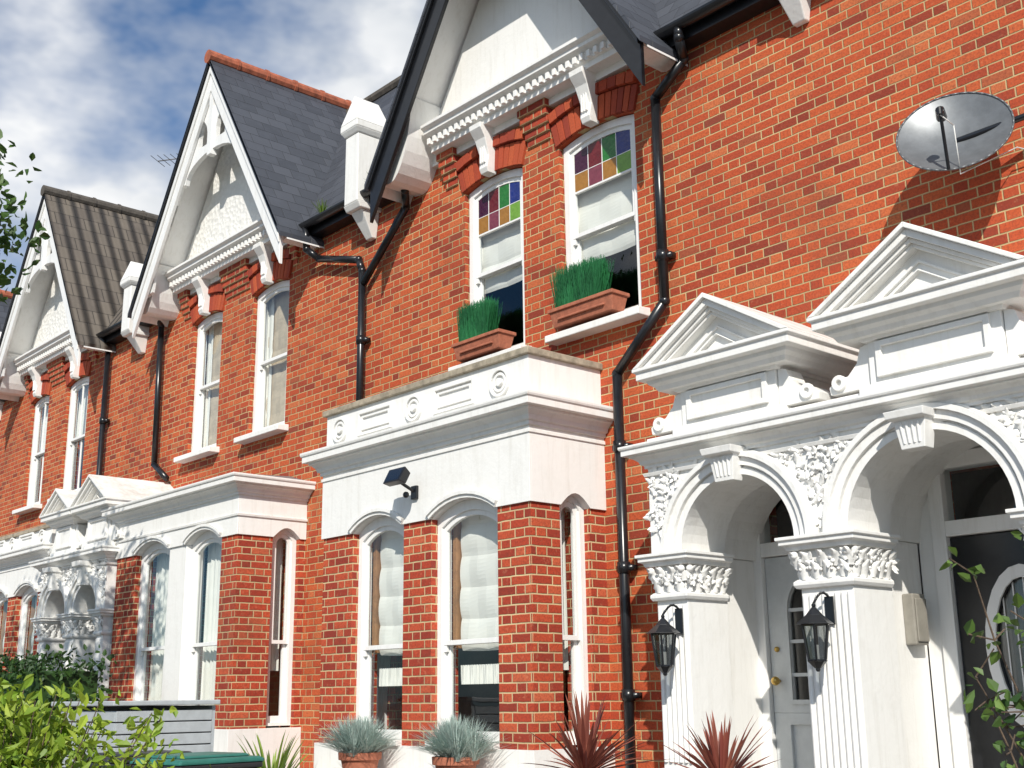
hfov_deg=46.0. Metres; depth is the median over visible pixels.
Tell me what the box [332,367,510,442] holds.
parapet mouldings
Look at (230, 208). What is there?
gable panel
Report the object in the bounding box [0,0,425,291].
sky
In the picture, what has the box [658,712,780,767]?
red cordyline
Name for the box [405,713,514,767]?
potted silver grass
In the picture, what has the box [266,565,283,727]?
interior
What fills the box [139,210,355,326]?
fascia
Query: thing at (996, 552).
dark door leaf
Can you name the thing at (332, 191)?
roof
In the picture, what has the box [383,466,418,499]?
security floodlight
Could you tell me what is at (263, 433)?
window sills
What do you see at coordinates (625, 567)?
drainpipes
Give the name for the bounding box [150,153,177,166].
tv aerial
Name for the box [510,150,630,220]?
stained glass
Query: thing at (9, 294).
ridge tiles
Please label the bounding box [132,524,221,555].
hood moulds
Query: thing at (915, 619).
electricity meter box
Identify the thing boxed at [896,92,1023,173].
satellite dish
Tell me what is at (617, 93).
brick arches
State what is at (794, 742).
door leaf
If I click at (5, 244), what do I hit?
street tree
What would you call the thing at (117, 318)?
roof
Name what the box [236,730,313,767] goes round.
spiky plant
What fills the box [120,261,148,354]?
party wall finials
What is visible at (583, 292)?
window box
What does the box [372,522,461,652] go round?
shutter edges
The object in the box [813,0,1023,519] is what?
walls
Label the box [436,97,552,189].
brick corbels
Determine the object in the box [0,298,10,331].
gable roof
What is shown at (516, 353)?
parapet coping
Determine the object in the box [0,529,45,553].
parapet mouldings
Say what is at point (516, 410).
bay cornice
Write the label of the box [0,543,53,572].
bay cornice
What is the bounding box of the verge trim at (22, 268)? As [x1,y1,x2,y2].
[0,195,76,346]
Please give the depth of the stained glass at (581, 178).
11.17 m
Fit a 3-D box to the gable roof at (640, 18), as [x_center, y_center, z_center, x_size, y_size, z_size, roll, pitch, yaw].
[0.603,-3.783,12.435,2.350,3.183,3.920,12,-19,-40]
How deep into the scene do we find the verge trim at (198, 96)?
16.39 m
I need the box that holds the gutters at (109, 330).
[96,320,121,337]
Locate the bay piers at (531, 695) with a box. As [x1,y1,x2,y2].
[319,501,611,749]
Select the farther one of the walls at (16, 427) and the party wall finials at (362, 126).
the walls at (16, 427)
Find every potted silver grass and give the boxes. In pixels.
[305,714,404,767]
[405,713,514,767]
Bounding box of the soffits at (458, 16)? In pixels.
[382,0,687,203]
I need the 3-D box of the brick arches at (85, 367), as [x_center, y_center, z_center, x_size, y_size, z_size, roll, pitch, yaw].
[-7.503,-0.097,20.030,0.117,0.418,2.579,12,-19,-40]
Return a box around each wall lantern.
[646,604,683,675]
[796,591,834,671]
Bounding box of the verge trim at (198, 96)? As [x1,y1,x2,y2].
[130,61,277,309]
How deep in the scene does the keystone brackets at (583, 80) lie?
11.02 m
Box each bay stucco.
[0,528,55,597]
[115,494,306,767]
[314,354,614,767]
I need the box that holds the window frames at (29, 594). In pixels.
[0,377,88,668]
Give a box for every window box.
[451,296,515,362]
[547,254,629,330]
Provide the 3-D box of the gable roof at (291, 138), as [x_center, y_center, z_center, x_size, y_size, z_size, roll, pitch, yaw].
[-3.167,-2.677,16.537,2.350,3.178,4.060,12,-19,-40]
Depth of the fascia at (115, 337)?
18.29 m
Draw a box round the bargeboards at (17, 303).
[0,200,81,373]
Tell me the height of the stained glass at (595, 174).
0.170 m
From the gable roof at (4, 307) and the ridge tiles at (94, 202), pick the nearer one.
the ridge tiles at (94, 202)
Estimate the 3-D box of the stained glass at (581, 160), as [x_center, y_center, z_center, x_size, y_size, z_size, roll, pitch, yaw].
[0.183,-1.941,11.707,0.007,0.228,1.562,12,-19,-40]
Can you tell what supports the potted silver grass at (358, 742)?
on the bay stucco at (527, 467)
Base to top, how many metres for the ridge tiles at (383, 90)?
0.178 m
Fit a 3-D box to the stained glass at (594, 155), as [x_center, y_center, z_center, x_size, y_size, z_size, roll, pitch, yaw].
[0.295,-1.974,11.585,0.007,0.228,1.582,12,-19,-40]
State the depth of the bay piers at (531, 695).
9.91 m
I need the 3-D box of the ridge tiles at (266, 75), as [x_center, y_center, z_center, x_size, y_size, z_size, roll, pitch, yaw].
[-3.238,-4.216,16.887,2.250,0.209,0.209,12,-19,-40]
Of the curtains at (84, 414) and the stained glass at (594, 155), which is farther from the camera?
the curtains at (84, 414)
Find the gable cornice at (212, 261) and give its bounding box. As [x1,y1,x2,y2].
[165,218,271,293]
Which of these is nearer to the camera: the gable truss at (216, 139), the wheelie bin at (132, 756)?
the wheelie bin at (132, 756)
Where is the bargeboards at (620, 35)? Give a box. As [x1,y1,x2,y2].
[368,0,644,222]
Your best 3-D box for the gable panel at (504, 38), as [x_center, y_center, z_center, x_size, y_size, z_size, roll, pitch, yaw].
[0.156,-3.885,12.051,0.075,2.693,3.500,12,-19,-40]
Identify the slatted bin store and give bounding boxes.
[51,700,219,767]
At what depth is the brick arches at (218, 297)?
15.42 m
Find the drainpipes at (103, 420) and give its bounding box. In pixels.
[96,337,110,475]
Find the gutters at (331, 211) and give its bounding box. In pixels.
[298,199,344,227]
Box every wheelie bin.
[84,750,190,767]
[130,752,263,767]
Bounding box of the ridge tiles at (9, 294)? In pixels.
[0,289,12,298]
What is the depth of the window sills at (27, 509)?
19.93 m
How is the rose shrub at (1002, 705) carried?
on the front garden
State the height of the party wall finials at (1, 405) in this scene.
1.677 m
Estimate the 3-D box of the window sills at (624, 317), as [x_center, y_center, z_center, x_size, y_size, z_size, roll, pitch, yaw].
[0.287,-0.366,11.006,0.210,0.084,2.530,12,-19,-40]
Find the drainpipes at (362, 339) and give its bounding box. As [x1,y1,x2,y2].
[151,227,370,480]
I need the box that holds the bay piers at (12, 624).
[0,592,40,672]
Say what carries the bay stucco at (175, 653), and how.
on the front garden
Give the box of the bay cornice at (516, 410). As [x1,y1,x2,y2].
[300,389,613,482]
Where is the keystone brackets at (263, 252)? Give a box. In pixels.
[191,242,273,315]
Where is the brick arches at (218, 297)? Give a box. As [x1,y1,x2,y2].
[189,249,292,324]
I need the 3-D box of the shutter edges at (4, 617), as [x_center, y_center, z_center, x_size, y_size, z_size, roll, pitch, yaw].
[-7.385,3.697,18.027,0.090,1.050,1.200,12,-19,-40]
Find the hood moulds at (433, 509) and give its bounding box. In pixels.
[347,490,497,533]
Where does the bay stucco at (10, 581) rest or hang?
on the front garden
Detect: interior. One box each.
[79,438,84,487]
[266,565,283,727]
[458,245,809,746]
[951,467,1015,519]
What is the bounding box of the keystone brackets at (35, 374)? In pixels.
[28,346,80,397]
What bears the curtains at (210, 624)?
attached to the window frames at (203, 541)
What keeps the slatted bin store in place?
on the front garden
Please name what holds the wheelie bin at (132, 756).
on the front garden
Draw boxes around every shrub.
[0,674,210,767]
[939,531,1023,767]
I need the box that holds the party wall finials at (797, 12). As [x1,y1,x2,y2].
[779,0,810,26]
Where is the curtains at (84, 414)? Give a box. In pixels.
[3,385,88,653]
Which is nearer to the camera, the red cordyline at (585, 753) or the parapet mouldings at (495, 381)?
the red cordyline at (585, 753)
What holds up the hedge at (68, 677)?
on the front garden
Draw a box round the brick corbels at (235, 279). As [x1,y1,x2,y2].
[177,244,299,319]
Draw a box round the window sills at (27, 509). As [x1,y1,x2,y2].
[12,499,48,514]
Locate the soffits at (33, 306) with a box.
[0,248,115,401]
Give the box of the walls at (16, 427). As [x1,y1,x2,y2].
[0,339,139,536]
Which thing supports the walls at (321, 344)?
on the ground
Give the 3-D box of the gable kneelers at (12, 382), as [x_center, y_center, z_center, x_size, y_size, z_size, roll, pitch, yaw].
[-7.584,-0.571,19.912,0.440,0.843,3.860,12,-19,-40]
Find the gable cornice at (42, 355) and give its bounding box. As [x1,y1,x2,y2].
[13,328,72,375]
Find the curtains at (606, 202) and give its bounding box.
[377,172,635,685]
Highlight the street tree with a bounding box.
[0,128,49,304]
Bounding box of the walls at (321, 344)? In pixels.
[132,222,366,767]
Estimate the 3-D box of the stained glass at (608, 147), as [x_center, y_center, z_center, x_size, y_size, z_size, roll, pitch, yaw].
[0.407,-2.007,11.463,0.007,0.228,1.602,12,-19,-40]
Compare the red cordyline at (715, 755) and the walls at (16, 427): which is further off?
the walls at (16, 427)
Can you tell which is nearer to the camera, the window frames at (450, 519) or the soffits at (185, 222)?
the window frames at (450, 519)
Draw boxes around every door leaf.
[765,556,813,767]
[950,530,1023,767]
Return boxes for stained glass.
[479,147,587,217]
[479,157,616,234]
[489,140,601,213]
[489,163,601,229]
[499,133,615,208]
[510,130,630,203]
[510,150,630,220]
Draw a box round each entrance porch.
[29,474,173,700]
[617,222,1023,767]
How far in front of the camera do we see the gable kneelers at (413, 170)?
12.63 m
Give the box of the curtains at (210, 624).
[148,297,288,700]
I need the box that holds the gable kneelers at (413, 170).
[386,43,675,196]
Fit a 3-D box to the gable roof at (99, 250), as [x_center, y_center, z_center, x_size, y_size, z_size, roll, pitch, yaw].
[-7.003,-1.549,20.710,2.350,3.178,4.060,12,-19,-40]
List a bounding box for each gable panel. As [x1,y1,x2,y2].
[30,271,87,379]
[178,144,286,301]
[432,0,628,168]
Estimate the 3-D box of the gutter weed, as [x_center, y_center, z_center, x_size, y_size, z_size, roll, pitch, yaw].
[-2.200,-2.057,14.032,0.247,0.184,0.262,-1,-15,2]
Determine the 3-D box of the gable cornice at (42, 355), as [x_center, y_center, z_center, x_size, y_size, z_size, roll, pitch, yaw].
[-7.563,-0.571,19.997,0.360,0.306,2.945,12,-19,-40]
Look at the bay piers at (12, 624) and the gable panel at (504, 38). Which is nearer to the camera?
the gable panel at (504, 38)
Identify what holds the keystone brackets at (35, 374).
attached to the walls at (16, 427)
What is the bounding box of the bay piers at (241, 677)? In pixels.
[108,534,304,728]
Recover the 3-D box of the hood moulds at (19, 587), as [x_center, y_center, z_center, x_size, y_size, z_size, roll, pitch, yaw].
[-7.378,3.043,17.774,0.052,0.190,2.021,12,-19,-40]
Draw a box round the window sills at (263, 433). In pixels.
[174,424,288,463]
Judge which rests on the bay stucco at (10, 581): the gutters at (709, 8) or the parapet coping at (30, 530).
the parapet coping at (30, 530)
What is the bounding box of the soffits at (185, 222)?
[140,120,323,326]
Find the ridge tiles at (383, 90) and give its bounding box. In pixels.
[346,75,400,112]
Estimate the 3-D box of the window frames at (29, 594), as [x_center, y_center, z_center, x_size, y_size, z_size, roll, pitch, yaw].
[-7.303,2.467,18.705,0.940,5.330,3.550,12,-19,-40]
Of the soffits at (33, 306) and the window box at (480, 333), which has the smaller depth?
the window box at (480, 333)
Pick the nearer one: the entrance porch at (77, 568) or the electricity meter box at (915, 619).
the electricity meter box at (915, 619)
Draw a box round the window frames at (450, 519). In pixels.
[356,114,641,744]
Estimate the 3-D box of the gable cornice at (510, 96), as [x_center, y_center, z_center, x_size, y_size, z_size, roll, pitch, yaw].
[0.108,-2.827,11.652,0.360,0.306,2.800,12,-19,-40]
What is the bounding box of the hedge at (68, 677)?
[0,643,116,735]
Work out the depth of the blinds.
15.19 m
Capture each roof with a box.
[0,194,155,350]
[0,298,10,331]
[108,303,122,326]
[127,60,346,317]
[257,474,301,479]
[310,87,396,217]
[364,0,687,190]
[654,0,710,27]
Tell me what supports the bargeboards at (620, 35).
attached to the gable roof at (640, 18)
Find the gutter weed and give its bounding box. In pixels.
[314,200,329,212]
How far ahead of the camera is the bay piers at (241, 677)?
13.07 m
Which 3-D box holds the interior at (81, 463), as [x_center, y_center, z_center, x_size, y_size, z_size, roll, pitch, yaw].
[-5.948,3.127,20.485,3.290,6.350,5.800,12,-19,-40]
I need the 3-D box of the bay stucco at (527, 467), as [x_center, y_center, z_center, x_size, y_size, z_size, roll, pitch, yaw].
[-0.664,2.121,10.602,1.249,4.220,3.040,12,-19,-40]
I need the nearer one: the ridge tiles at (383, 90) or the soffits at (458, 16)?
the soffits at (458, 16)
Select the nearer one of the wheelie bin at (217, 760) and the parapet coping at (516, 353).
the wheelie bin at (217, 760)
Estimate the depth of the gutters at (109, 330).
18.11 m
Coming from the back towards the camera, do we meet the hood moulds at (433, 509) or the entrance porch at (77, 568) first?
the entrance porch at (77, 568)
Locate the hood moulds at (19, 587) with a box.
[0,581,36,597]
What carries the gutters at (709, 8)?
attached to the fascia at (721, 21)
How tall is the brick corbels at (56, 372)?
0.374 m
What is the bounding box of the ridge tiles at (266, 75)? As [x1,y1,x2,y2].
[204,49,351,108]
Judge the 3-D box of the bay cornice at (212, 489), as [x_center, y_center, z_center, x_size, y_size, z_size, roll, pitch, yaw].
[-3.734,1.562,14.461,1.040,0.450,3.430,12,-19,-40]
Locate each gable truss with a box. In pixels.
[0,221,53,379]
[148,92,231,297]
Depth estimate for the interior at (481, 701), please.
13.46 m
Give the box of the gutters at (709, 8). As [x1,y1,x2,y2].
[360,0,737,197]
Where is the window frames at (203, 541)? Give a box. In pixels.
[133,280,295,725]
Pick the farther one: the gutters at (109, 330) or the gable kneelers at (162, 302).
the gutters at (109, 330)
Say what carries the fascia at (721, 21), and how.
attached to the roof at (669, 11)
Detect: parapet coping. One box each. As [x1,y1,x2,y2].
[0,524,50,540]
[323,346,602,417]
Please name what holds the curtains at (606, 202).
attached to the window frames at (450, 519)
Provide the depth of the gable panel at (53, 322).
20.66 m
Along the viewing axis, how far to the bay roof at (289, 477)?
13.74 m
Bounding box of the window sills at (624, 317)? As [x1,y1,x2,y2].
[448,306,649,370]
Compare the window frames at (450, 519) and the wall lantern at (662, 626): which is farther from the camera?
the window frames at (450, 519)
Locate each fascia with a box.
[0,329,126,401]
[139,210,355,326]
[369,0,780,207]
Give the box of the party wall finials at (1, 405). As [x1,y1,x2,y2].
[0,332,3,420]
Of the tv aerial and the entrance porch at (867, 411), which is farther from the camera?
the tv aerial
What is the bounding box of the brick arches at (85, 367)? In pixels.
[29,353,91,403]
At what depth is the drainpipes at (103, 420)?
18.20 m
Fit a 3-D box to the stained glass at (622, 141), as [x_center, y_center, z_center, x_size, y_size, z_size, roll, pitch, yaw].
[0.519,-2.039,11.342,0.007,0.228,1.622,12,-19,-40]
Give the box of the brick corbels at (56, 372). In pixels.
[24,349,98,397]
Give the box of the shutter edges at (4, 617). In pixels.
[0,595,35,662]
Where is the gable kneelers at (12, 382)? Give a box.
[0,345,104,396]
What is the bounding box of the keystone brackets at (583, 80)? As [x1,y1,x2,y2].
[469,66,598,176]
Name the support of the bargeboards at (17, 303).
attached to the gable roof at (99, 250)
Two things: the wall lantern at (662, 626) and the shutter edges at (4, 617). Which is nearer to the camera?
the wall lantern at (662, 626)
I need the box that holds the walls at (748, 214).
[364,0,836,767]
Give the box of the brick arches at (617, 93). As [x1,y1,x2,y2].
[455,71,638,192]
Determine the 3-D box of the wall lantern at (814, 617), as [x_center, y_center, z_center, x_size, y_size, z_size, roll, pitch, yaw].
[1.813,1.468,7.166,0.197,0.475,0.285,-10,-17,32]
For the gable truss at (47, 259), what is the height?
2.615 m
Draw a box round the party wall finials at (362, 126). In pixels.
[341,96,385,240]
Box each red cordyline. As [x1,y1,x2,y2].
[525,690,666,767]
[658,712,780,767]
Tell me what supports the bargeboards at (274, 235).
attached to the gable roof at (291, 138)
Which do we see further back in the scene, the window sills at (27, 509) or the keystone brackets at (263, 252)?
the window sills at (27, 509)
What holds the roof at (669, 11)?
on the rear walls
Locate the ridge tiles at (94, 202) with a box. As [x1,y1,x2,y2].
[40,185,158,222]
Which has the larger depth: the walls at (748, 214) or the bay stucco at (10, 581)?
the bay stucco at (10, 581)
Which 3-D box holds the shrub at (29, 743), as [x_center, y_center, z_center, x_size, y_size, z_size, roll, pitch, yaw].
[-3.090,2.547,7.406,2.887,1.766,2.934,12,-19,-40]
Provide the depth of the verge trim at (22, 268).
20.49 m
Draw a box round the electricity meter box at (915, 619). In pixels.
[902,593,929,644]
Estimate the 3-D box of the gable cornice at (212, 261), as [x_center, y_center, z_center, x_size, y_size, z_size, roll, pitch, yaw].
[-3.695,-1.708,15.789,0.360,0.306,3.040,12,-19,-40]
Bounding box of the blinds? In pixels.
[203,291,288,445]
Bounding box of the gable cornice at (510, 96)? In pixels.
[420,25,621,154]
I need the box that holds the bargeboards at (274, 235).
[132,66,282,338]
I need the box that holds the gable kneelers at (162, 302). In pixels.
[142,236,316,320]
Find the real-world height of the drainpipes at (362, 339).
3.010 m
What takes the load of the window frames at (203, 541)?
attached to the bay stucco at (175, 653)
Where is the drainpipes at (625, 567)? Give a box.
[360,27,688,767]
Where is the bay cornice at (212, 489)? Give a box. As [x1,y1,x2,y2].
[100,472,315,543]
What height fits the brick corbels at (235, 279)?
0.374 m
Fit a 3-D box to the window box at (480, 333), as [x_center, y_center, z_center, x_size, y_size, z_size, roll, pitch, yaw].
[-0.287,-0.545,11.619,0.257,0.572,0.737,12,-19,-40]

